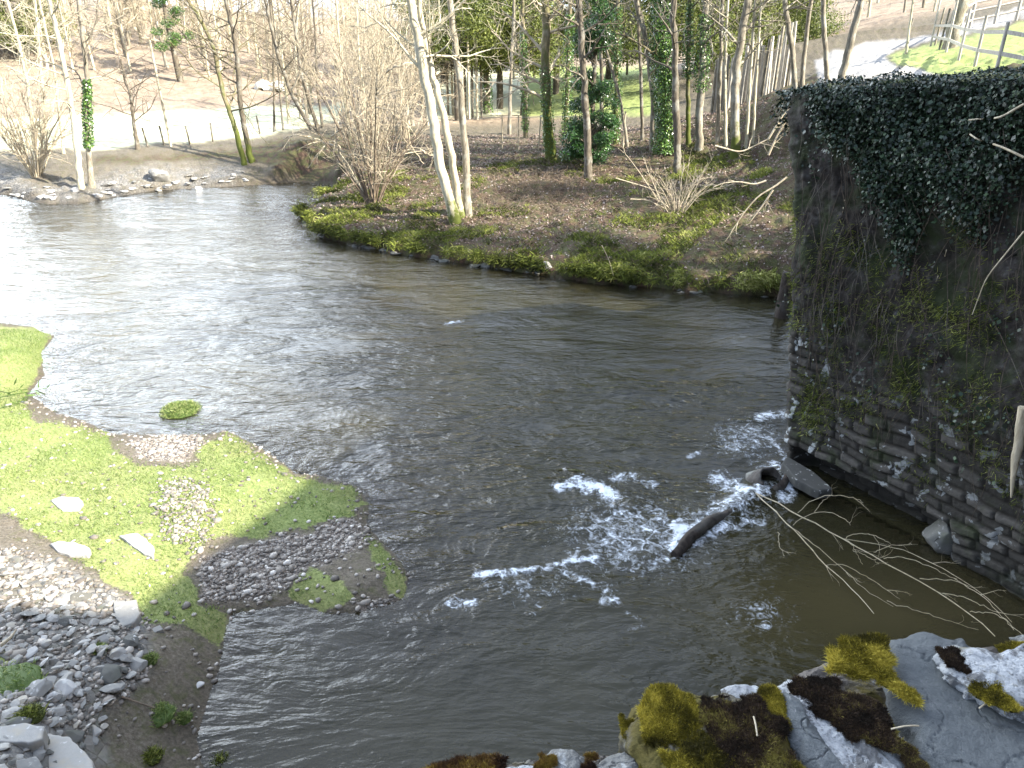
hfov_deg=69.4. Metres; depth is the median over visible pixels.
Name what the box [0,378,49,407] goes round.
willow sprig
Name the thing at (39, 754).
stone
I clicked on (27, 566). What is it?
stone
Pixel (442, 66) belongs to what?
hillside tree
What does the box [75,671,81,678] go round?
stone
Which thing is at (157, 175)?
boulder
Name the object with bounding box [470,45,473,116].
pale pole
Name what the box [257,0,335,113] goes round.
hillside tree
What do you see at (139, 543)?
slate slab
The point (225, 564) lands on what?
pebbles
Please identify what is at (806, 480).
slate slab
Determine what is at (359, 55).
hillside tree
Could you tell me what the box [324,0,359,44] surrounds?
hillside tree
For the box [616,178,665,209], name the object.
fallen branch
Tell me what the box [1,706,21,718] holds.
stone
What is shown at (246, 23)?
hillside tree
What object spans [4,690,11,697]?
stone
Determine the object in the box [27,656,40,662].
stone
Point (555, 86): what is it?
evergreen tree
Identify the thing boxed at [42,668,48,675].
stone
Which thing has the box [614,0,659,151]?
woodland tree
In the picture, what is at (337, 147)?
shrub
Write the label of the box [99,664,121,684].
boulder
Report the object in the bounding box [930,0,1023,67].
rail fence
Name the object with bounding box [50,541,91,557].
slate slab
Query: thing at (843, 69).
roadside tree
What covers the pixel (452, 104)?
pale pole
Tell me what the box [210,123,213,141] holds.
field fence post
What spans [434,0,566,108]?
evergreen tree
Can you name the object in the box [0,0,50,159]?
bare tree
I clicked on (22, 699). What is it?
stone
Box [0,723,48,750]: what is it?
slate slab
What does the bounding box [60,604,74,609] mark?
stone
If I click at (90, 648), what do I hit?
stone
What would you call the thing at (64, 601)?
stone
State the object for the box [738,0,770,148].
woodland tree
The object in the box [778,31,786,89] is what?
garden stake
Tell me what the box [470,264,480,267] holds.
stone
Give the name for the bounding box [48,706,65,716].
stone
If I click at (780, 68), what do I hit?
garden stake
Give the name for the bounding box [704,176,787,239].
fallen branch
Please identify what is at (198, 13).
hillside tree
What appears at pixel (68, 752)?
slate slab
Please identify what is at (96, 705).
stone
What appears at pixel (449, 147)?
twin trunk tree
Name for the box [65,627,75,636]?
stone
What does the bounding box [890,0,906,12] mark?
hillside tree
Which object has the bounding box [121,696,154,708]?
dead stick
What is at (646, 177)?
fallen branch
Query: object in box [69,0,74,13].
hillside tree
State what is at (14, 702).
stone
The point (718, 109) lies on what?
woodland tree
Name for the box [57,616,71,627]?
stone
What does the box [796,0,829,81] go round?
roadside tree
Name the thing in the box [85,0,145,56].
hillside tree
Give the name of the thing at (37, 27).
bare tree
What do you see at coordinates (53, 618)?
stone
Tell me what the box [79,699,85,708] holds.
stone
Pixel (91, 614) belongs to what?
stone
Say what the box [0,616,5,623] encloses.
stone
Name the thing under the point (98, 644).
weed tuft
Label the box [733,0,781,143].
woodland tree
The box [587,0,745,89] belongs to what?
evergreen tree
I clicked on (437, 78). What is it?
hillside tree
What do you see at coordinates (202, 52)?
hillside tree
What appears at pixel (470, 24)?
evergreen tree
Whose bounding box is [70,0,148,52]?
hillside tree
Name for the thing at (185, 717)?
weed tuft
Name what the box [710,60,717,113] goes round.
garden stake
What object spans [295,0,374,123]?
hillside tree
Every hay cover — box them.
[254,80,269,89]
[269,81,287,90]
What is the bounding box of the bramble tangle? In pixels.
[413,148,634,232]
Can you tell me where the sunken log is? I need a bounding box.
[670,508,735,557]
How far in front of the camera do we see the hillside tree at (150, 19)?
64.97 m
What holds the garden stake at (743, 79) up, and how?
on the ground at (196, 106)
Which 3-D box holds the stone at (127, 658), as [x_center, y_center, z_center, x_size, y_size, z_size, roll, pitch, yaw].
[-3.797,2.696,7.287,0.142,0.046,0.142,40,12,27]
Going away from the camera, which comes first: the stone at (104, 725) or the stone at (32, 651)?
the stone at (104, 725)
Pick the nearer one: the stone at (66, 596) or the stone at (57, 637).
the stone at (57, 637)
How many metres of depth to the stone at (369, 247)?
24.15 m
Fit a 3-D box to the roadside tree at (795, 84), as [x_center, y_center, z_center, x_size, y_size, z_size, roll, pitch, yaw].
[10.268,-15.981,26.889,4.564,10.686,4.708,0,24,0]
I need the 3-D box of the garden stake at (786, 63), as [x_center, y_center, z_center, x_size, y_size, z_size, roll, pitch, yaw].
[12.650,-14.961,33.988,0.117,2.968,0.110,0,24,0]
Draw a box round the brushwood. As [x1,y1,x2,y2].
[339,138,790,287]
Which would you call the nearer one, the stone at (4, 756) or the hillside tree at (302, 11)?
the stone at (4, 756)
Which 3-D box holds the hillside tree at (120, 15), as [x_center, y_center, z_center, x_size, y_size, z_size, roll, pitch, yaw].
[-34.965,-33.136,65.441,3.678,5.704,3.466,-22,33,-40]
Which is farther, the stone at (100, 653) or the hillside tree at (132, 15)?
the hillside tree at (132, 15)
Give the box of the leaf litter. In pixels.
[308,97,795,283]
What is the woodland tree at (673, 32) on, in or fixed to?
on the ground at (196, 106)
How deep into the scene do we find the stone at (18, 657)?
6.91 m
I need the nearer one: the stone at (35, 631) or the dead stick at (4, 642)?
the dead stick at (4, 642)
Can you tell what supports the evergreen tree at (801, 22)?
on the ground at (196, 106)
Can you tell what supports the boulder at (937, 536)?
on the ground at (196, 106)
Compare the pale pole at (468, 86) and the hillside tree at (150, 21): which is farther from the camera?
the hillside tree at (150, 21)
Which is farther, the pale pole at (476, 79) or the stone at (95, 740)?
the pale pole at (476, 79)
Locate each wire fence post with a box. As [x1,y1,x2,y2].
[502,114,502,148]
[518,115,518,150]
[538,115,540,149]
[622,111,625,148]
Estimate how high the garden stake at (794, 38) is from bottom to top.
2.951 m
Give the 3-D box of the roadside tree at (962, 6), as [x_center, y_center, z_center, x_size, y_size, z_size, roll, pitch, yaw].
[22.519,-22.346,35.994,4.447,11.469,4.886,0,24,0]
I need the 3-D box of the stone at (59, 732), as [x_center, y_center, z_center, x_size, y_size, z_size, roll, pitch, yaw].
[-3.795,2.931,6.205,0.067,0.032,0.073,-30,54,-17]
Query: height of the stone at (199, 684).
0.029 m
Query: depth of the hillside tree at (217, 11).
61.89 m
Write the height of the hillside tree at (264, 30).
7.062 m
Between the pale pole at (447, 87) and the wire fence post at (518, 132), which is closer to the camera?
the wire fence post at (518, 132)
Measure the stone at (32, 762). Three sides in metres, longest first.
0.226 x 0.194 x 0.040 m
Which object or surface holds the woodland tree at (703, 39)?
on the ground at (196, 106)
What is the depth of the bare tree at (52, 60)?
35.37 m
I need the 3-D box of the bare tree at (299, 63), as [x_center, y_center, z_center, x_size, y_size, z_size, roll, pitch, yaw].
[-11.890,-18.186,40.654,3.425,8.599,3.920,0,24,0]
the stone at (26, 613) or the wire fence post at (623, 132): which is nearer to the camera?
the stone at (26, 613)
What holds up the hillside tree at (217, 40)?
on the ground at (196, 106)
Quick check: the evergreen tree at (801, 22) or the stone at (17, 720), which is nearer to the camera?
the stone at (17, 720)
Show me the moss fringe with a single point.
(304, 212)
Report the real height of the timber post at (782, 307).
1.713 m
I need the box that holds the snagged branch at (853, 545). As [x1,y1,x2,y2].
[755,487,1023,635]
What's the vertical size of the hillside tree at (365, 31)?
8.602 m
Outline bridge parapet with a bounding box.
[422,631,1023,767]
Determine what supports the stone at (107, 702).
on the pebbles
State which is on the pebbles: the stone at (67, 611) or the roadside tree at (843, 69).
the stone at (67, 611)
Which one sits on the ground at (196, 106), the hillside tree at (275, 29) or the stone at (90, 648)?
the hillside tree at (275, 29)
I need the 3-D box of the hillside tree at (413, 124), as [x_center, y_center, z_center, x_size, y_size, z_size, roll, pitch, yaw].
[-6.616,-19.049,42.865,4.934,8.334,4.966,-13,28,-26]
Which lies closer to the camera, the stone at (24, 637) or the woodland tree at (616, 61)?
the stone at (24, 637)
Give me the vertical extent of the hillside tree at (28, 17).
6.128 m
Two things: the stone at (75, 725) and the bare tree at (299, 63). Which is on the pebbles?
the stone at (75, 725)
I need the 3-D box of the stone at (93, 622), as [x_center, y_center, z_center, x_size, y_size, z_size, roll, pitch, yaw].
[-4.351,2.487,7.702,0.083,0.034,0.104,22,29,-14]
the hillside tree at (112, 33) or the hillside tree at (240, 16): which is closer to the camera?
the hillside tree at (112, 33)
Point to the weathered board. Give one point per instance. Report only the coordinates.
(1018, 444)
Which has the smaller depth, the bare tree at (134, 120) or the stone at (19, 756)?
the stone at (19, 756)
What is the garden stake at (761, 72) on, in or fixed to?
on the ground at (196, 106)
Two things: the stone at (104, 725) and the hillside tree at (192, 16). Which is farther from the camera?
the hillside tree at (192, 16)
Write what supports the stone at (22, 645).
on the ground at (196, 106)
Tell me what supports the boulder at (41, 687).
on the ground at (196, 106)
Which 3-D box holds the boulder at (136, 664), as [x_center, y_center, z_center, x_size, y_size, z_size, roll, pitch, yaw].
[-3.713,2.769,7.280,0.212,0.104,0.154,0,24,0]
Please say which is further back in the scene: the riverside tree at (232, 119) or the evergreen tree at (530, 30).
the evergreen tree at (530, 30)
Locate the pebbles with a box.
[0,399,411,767]
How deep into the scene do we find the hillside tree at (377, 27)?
57.23 m
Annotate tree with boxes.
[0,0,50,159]
[0,0,52,145]
[0,0,77,54]
[0,0,108,189]
[6,0,88,153]
[10,0,65,68]
[12,0,42,52]
[38,1,100,72]
[51,0,134,188]
[54,0,77,46]
[57,0,130,69]
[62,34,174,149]
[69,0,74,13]
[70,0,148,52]
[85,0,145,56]
[90,0,119,30]
[93,0,150,45]
[94,0,147,43]
[96,0,150,71]
[101,0,146,42]
[103,2,134,41]
[112,0,147,28]
[115,0,146,35]
[120,0,145,38]
[123,0,188,66]
[127,1,153,39]
[131,0,180,46]
[131,1,177,42]
[137,1,179,38]
[141,0,179,44]
[149,0,193,81]
[153,0,258,163]
[153,0,298,165]
[159,0,191,31]
[164,0,212,57]
[167,0,214,43]
[171,0,224,49]
[173,1,227,78]
[177,0,213,56]
[185,0,249,59]
[187,0,224,25]
[187,0,225,36]
[191,0,241,74]
[210,0,249,56]
[219,0,276,67]
[222,0,260,52]
[230,0,261,36]
[232,0,248,39]
[232,0,271,77]
[232,0,313,129]
[239,0,318,131]
[241,0,287,131]
[242,0,321,78]
[243,0,290,81]
[245,1,279,63]
[252,0,340,118]
[254,6,294,81]
[256,0,294,70]
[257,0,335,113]
[257,4,310,123]
[266,0,320,67]
[266,0,324,130]
[269,0,323,31]
[269,18,322,119]
[270,0,329,127]
[285,0,328,67]
[289,0,334,48]
[291,17,320,103]
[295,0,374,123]
[311,0,332,33]
[314,2,350,70]
[317,0,327,33]
[322,0,374,58]
[322,0,377,76]
[322,0,387,125]
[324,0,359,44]
[329,0,367,65]
[331,0,360,64]
[332,0,397,92]
[339,0,504,224]
[342,0,392,72]
[352,0,464,218]
[355,0,433,125]
[364,0,390,84]
[367,3,402,83]
[373,0,399,63]
[374,0,404,77]
[385,0,465,83]
[391,5,457,125]
[392,0,483,110]
[393,22,437,124]
[394,0,512,120]
[403,7,453,108]
[406,1,448,103]
[432,0,476,217]
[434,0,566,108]
[459,0,565,115]
[462,0,553,134]
[466,0,503,113]
[468,0,594,160]
[504,0,561,138]
[525,0,641,179]
[530,0,610,94]
[553,0,592,137]
[558,0,622,168]
[566,0,633,131]
[572,0,656,78]
[582,0,628,147]
[586,0,642,144]
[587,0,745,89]
[597,2,649,140]
[609,0,695,155]
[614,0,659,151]
[623,0,750,144]
[623,42,631,74]
[624,0,703,174]
[649,0,766,71]
[678,0,844,48]
[683,0,736,143]
[692,0,743,151]
[700,0,792,159]
[703,0,794,149]
[723,0,849,57]
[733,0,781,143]
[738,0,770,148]
[751,0,812,87]
[777,0,830,88]
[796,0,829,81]
[838,0,863,81]
[844,0,871,16]
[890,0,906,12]
[904,0,913,53]
[930,0,937,11]
[941,0,968,49]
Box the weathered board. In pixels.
[1010,405,1023,497]
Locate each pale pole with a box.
[445,41,449,114]
[449,31,453,114]
[463,27,466,115]
[466,42,470,118]
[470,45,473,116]
[475,35,478,119]
[479,29,482,117]
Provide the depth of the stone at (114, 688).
6.86 m
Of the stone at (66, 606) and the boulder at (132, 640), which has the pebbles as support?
the boulder at (132, 640)
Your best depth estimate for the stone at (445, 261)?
22.68 m
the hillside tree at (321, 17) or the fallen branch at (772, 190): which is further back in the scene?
the hillside tree at (321, 17)
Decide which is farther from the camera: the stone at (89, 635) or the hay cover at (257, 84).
the hay cover at (257, 84)
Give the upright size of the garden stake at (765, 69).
2.658 m
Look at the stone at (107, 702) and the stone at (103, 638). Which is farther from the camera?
the stone at (103, 638)
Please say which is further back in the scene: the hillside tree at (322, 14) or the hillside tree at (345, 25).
the hillside tree at (322, 14)
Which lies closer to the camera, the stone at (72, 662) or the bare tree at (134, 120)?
the stone at (72, 662)
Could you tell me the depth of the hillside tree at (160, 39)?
58.40 m
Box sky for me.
[166,0,650,20]
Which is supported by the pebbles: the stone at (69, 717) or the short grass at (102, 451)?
the stone at (69, 717)
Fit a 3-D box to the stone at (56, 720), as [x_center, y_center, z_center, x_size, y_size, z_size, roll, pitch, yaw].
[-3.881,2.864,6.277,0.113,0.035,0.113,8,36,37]
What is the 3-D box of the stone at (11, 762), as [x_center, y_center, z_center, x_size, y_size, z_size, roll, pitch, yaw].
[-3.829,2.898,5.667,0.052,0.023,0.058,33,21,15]
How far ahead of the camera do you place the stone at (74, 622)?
7.65 m
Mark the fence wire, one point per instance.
(517, 117)
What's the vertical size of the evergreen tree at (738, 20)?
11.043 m
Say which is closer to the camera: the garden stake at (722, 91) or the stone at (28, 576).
the stone at (28, 576)
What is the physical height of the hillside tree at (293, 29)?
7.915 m
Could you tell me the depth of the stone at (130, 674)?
7.12 m
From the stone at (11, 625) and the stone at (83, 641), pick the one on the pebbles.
the stone at (83, 641)
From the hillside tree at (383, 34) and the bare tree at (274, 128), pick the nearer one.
the bare tree at (274, 128)
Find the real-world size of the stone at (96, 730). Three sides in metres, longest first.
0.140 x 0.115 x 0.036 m
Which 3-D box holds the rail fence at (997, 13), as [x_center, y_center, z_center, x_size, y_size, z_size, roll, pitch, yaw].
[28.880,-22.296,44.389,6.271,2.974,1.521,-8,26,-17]
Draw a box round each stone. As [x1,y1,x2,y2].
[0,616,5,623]
[0,743,10,750]
[0,754,8,759]
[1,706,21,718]
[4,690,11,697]
[5,600,20,607]
[6,622,16,627]
[7,716,31,724]
[8,654,22,665]
[8,759,15,765]
[9,556,21,561]
[10,699,19,706]
[11,606,21,613]
[15,754,23,759]
[16,757,42,767]
[17,635,30,640]
[17,695,26,703]
[18,621,30,626]
[18,642,27,648]
[20,611,40,615]
[22,564,33,568]
[24,574,33,579]
[25,646,37,659]
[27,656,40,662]
[30,614,45,622]
[31,629,39,634]
[33,749,45,761]
[36,194,45,199]
[39,622,48,627]
[39,656,49,666]
[41,639,51,647]
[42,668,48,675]
[43,676,56,682]
[44,596,52,601]
[45,614,59,621]
[46,562,54,570]
[46,691,62,701]
[46,749,53,754]
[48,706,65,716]
[49,658,60,665]
[49,716,61,727]
[51,634,62,641]
[51,665,63,669]
[56,730,63,735]
[57,598,67,604]
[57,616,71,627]
[58,670,68,676]
[58,671,72,680]
[59,697,65,703]
[60,592,75,600]
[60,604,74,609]
[63,609,70,615]
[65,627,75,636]
[65,730,84,742]
[66,715,73,720]
[69,619,77,625]
[69,659,78,665]
[70,592,92,600]
[71,187,78,191]
[71,647,77,653]
[73,688,84,696]
[73,721,79,728]
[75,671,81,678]
[76,602,88,606]
[77,638,90,644]
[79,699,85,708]
[79,742,85,749]
[81,666,90,670]
[85,633,93,638]
[85,643,96,653]
[87,611,95,617]
[89,618,99,626]
[91,665,103,672]
[92,725,101,736]
[92,736,98,744]
[93,701,100,709]
[94,631,107,635]
[96,645,108,652]
[97,634,108,643]
[97,647,105,656]
[98,715,107,720]
[99,619,113,624]
[99,683,125,692]
[100,698,114,705]
[100,723,108,728]
[111,625,119,630]
[119,652,132,662]
[121,667,128,672]
[124,671,136,678]
[133,626,139,632]
[135,650,143,657]
[137,643,144,650]
[196,681,203,687]
[200,744,207,748]
[364,246,374,249]
[438,259,449,263]
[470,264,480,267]
[480,263,489,268]
[500,268,511,272]
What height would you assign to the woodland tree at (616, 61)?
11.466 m
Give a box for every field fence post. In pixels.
[141,128,148,146]
[158,126,164,144]
[185,125,190,144]
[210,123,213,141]
[256,115,260,133]
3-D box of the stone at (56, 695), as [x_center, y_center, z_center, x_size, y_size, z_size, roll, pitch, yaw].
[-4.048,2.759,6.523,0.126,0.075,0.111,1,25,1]
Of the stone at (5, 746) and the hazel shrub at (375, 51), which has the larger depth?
the hazel shrub at (375, 51)
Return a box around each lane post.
[934,8,945,45]
[938,8,950,48]
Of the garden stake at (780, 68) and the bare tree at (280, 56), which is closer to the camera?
the garden stake at (780, 68)
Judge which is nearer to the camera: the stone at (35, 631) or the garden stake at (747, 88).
the stone at (35, 631)
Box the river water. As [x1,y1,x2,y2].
[0,182,1023,767]
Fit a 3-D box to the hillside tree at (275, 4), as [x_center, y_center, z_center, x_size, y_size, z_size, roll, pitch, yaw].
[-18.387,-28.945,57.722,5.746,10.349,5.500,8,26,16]
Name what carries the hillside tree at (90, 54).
on the ground at (196, 106)
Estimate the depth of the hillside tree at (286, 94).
43.68 m
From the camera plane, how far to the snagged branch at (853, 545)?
9.11 m
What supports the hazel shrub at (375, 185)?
on the ground at (196, 106)
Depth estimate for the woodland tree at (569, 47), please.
35.98 m
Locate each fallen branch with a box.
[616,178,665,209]
[618,146,662,203]
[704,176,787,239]
[715,103,789,155]
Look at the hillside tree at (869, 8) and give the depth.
62.72 m
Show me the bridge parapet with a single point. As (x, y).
(915, 700)
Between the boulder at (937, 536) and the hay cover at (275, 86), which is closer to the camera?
the boulder at (937, 536)
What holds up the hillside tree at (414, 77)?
on the ground at (196, 106)
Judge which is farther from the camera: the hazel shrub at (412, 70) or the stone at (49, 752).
the hazel shrub at (412, 70)
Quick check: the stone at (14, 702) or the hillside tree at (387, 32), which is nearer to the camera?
the stone at (14, 702)
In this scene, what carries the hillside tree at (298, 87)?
on the ground at (196, 106)
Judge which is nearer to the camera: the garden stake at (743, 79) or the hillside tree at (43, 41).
the garden stake at (743, 79)
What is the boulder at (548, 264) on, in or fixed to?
on the ground at (196, 106)
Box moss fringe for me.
[290,186,792,293]
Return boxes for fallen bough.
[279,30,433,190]
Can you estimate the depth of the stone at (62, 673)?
6.84 m
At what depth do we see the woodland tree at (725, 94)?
28.53 m
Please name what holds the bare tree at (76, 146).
on the ground at (196, 106)
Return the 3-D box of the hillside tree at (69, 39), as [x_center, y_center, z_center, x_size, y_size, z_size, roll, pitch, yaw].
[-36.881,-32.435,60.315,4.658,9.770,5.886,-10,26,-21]
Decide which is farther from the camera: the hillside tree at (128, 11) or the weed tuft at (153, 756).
the hillside tree at (128, 11)
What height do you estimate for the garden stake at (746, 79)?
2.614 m
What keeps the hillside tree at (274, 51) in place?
on the ground at (196, 106)
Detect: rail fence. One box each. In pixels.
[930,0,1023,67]
[960,0,1023,35]
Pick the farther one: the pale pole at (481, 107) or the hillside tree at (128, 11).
the hillside tree at (128, 11)
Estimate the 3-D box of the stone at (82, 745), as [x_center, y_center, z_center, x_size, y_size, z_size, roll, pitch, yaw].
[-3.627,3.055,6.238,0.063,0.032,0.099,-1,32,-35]
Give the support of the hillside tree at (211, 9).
on the ground at (196, 106)
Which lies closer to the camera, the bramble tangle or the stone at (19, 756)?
the stone at (19, 756)
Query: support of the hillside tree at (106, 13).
on the ground at (196, 106)
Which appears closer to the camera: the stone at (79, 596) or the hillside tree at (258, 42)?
the stone at (79, 596)
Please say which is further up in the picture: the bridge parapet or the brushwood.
the brushwood
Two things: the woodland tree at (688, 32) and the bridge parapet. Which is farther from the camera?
the woodland tree at (688, 32)
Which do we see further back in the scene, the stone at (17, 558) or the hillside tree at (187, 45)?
the hillside tree at (187, 45)
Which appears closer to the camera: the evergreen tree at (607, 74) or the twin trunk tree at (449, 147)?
the twin trunk tree at (449, 147)
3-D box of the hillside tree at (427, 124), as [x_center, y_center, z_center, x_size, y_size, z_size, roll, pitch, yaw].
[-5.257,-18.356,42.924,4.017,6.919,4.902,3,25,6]
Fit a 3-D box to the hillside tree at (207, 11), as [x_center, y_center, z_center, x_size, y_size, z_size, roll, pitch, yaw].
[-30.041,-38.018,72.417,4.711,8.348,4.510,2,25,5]
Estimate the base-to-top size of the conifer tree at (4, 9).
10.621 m
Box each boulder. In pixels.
[24,678,52,696]
[53,679,80,698]
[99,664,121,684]
[109,647,127,660]
[123,634,138,647]
[129,657,147,671]
[148,169,169,181]
[541,261,551,269]
[922,519,952,557]
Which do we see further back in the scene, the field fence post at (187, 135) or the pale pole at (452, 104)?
the pale pole at (452, 104)
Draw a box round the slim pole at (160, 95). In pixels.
[148,40,171,146]
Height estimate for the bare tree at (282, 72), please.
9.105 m
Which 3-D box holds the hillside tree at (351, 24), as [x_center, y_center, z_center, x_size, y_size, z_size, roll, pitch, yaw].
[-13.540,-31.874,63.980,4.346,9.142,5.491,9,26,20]
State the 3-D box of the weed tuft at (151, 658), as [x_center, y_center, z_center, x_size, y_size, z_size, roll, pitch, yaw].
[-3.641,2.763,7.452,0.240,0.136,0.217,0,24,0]
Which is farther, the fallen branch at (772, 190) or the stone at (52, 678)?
the fallen branch at (772, 190)
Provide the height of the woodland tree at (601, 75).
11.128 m
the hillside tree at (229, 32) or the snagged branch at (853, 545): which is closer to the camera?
the snagged branch at (853, 545)
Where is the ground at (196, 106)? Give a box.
[0,0,1023,767]
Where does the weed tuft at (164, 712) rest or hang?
on the ground at (196, 106)
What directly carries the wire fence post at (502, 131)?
on the ground at (196, 106)
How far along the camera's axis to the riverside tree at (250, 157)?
34.77 m
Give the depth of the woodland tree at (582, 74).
27.00 m
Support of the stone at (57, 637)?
on the ground at (196, 106)
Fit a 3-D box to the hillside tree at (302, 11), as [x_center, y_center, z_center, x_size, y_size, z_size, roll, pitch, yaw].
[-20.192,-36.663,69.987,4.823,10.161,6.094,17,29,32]
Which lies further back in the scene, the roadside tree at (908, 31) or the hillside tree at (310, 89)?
the hillside tree at (310, 89)
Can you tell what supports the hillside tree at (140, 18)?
on the ground at (196, 106)
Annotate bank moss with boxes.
[308,132,794,290]
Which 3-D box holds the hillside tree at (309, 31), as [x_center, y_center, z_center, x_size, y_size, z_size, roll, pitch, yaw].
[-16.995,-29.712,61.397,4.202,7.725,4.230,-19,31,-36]
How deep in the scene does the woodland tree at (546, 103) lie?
30.25 m
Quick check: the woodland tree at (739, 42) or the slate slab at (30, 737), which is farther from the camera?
the woodland tree at (739, 42)
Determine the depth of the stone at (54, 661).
6.97 m
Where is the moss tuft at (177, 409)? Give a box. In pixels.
[157,398,201,418]
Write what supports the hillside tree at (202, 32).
on the ground at (196, 106)
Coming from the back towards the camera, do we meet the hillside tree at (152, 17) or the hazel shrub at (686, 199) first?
the hillside tree at (152, 17)
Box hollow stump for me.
[746,467,788,490]
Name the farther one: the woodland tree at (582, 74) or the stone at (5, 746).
the woodland tree at (582, 74)
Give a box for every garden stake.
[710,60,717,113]
[713,58,718,113]
[721,53,727,109]
[722,54,729,110]
[727,58,732,109]
[739,43,748,104]
[742,48,749,102]
[745,65,749,101]
[751,39,760,100]
[751,49,756,91]
[753,41,762,98]
[757,45,765,97]
[759,39,771,96]
[764,42,772,94]
[766,36,773,94]
[770,35,779,91]
[772,26,784,91]
[776,36,784,89]
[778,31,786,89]
[782,22,793,87]
[785,35,796,85]
[788,21,796,85]
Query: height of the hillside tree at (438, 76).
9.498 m
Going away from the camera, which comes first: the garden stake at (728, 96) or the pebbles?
the pebbles
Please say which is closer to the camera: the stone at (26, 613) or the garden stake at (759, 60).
the stone at (26, 613)
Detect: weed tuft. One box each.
[0,656,48,697]
[5,701,49,724]
[92,641,107,654]
[140,744,165,766]
[142,649,160,665]
[148,698,177,727]
[174,709,195,725]
[206,748,234,767]
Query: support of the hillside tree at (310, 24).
on the ground at (196, 106)
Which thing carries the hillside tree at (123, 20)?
on the ground at (196, 106)
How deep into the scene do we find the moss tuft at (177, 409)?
13.29 m
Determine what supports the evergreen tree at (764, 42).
on the ground at (196, 106)
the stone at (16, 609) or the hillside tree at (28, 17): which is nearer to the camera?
the stone at (16, 609)
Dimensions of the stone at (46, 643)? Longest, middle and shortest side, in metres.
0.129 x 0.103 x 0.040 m
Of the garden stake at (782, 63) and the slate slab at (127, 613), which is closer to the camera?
the slate slab at (127, 613)
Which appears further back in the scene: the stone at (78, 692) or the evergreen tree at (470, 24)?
the evergreen tree at (470, 24)
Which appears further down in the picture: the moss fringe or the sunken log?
the sunken log
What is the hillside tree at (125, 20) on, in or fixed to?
on the ground at (196, 106)
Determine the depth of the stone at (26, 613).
7.62 m
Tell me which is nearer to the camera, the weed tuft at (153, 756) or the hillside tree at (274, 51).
the weed tuft at (153, 756)
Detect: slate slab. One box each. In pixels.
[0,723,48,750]
[47,735,94,767]
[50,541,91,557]
[51,497,83,511]
[113,600,141,627]
[119,533,154,559]
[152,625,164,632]
[781,457,831,498]
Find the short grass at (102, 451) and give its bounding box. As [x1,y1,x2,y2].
[0,328,404,666]
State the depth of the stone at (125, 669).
7.15 m
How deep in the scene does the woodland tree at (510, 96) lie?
38.70 m
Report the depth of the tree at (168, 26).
55.61 m
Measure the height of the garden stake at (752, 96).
2.850 m
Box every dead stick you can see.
[0,629,16,646]
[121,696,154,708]
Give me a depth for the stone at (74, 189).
32.02 m
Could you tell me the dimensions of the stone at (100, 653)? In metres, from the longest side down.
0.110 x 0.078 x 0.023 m
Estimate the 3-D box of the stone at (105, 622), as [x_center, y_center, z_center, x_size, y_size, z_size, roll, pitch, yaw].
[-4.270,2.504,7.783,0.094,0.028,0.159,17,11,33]
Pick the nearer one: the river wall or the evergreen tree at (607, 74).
the river wall
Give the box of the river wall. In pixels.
[769,63,1023,604]
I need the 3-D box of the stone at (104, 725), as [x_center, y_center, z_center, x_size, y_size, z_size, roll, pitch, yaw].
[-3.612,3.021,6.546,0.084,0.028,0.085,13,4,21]
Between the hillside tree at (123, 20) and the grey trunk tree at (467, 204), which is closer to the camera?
the grey trunk tree at (467, 204)
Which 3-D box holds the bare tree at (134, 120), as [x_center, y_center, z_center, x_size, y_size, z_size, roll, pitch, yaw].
[-19.155,-14.222,36.341,5.506,5.741,3.412,-6,25,-12]
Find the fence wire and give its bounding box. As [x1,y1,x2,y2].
[467,116,576,119]
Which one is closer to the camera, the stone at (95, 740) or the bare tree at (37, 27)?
the stone at (95, 740)
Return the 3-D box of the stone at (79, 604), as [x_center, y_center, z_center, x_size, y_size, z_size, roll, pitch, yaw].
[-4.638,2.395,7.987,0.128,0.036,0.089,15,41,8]
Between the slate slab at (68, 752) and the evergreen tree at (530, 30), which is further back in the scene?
the evergreen tree at (530, 30)
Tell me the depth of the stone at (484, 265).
22.16 m
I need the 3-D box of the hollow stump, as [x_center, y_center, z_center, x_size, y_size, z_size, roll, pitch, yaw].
[3.818,1.486,11.212,0.685,0.563,0.534,22,32,39]
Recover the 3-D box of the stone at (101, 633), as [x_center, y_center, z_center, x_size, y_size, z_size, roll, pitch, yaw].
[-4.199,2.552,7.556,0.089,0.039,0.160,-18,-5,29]
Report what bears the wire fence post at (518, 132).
on the ground at (196, 106)
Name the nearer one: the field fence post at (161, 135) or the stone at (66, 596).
the stone at (66, 596)
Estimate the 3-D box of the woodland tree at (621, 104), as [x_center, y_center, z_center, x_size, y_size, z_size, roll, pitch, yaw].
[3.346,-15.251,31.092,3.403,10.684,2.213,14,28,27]
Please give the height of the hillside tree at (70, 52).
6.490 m
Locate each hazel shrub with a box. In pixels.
[0,20,96,177]
[255,9,470,203]
[290,0,433,157]
[348,0,443,139]
[640,139,731,213]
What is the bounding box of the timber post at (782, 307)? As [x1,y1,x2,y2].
[774,271,790,318]
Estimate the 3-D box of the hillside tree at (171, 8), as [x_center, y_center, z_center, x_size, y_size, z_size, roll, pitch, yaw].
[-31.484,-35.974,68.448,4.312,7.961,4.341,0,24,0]
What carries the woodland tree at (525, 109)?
on the ground at (196, 106)
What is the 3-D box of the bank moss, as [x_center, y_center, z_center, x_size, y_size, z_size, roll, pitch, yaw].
[0.492,-6.480,25.372,17.252,2.721,14.731,0,24,0]
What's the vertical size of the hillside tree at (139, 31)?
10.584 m

